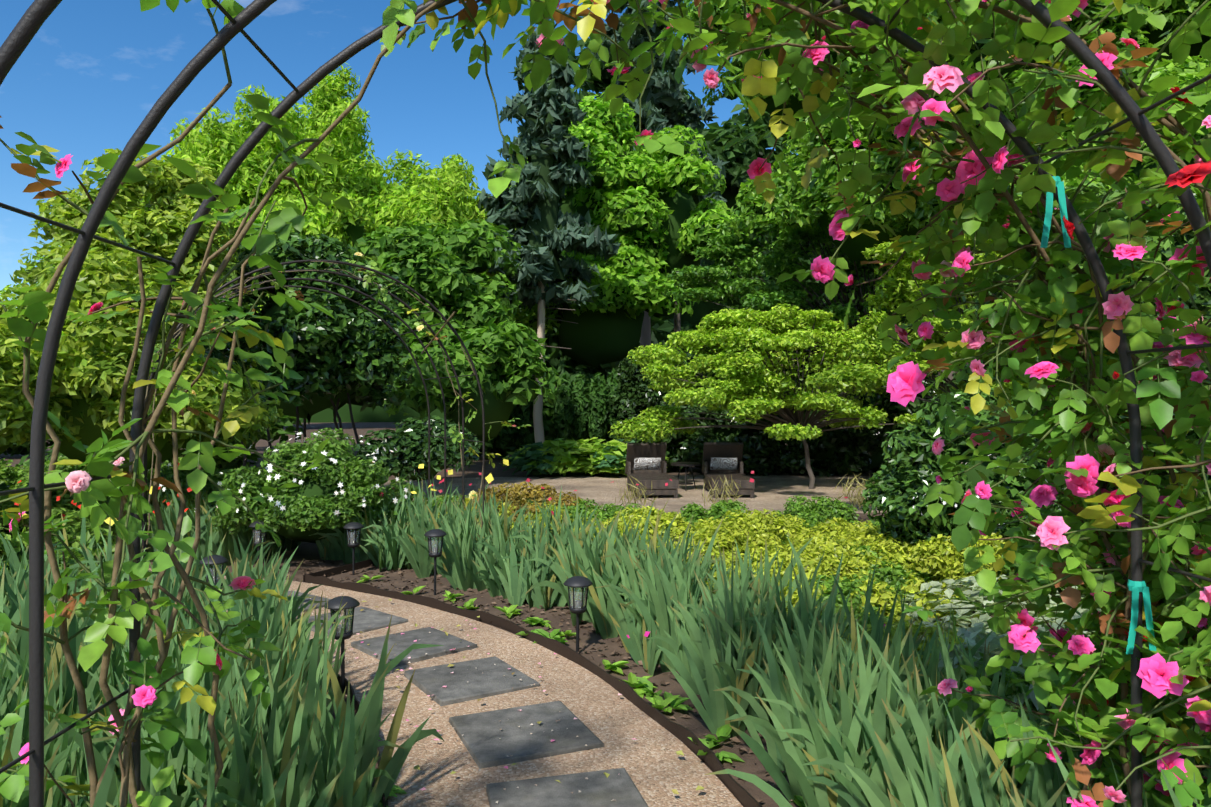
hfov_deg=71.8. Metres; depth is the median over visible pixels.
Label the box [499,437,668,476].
hostas
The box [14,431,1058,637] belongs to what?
flowers
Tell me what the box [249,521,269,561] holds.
solar lantern
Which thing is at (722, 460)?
chaise lounge
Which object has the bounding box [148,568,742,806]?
gravel path
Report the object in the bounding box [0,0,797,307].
sky
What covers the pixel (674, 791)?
path debris
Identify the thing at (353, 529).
solar lantern
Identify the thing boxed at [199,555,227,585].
solar lantern
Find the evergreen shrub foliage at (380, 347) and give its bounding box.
[194,183,1210,545]
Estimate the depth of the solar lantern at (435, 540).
6.57 m
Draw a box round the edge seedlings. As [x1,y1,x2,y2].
[356,575,805,806]
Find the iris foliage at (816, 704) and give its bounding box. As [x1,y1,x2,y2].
[0,466,1210,806]
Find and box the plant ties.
[1040,176,1155,653]
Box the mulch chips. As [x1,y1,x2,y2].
[266,557,801,801]
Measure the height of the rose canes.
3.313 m
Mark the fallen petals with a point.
(506, 767)
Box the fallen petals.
[340,624,636,789]
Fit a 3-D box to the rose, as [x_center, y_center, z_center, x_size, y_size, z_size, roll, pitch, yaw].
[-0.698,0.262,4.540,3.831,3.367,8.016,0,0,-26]
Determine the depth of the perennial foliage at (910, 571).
7.09 m
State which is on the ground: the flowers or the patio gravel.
the patio gravel
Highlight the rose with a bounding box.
[0,0,1210,806]
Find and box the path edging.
[303,559,761,806]
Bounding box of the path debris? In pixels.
[303,583,704,806]
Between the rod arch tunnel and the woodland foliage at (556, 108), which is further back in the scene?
the woodland foliage at (556, 108)
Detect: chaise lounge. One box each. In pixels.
[625,442,678,498]
[702,442,754,497]
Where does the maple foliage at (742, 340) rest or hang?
on the ground
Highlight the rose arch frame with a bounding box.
[0,0,1210,806]
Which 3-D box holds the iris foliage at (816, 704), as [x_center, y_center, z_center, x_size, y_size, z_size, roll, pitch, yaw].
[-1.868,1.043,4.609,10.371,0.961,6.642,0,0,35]
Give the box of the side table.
[671,462,700,490]
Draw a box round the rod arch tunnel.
[142,259,484,561]
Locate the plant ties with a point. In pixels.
(1135, 587)
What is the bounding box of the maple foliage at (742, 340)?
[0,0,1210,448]
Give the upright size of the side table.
0.473 m
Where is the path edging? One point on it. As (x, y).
(738, 791)
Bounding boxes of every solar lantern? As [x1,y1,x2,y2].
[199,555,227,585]
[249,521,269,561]
[324,596,359,693]
[343,522,363,574]
[424,529,446,594]
[563,576,592,651]
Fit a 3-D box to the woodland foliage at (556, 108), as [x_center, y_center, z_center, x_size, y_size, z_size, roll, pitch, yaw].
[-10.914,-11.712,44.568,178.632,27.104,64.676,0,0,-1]
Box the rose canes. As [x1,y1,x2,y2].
[0,0,1210,806]
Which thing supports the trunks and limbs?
on the ground
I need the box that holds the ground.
[0,422,1204,806]
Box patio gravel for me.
[381,475,886,513]
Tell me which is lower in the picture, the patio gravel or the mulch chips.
the mulch chips
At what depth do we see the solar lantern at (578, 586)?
5.00 m
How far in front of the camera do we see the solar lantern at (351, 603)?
4.30 m
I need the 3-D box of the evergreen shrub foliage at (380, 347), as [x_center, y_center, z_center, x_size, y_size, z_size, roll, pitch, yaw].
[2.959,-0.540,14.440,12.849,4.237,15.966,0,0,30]
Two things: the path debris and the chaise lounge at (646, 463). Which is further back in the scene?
the chaise lounge at (646, 463)
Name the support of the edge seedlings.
on the ground
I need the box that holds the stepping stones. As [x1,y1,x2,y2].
[221,590,648,806]
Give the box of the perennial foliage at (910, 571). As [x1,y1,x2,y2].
[0,427,1210,773]
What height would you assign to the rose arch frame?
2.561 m
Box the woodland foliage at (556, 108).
[0,0,1130,474]
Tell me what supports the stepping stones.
on the gravel path
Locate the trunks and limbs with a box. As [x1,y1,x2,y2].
[161,22,1051,488]

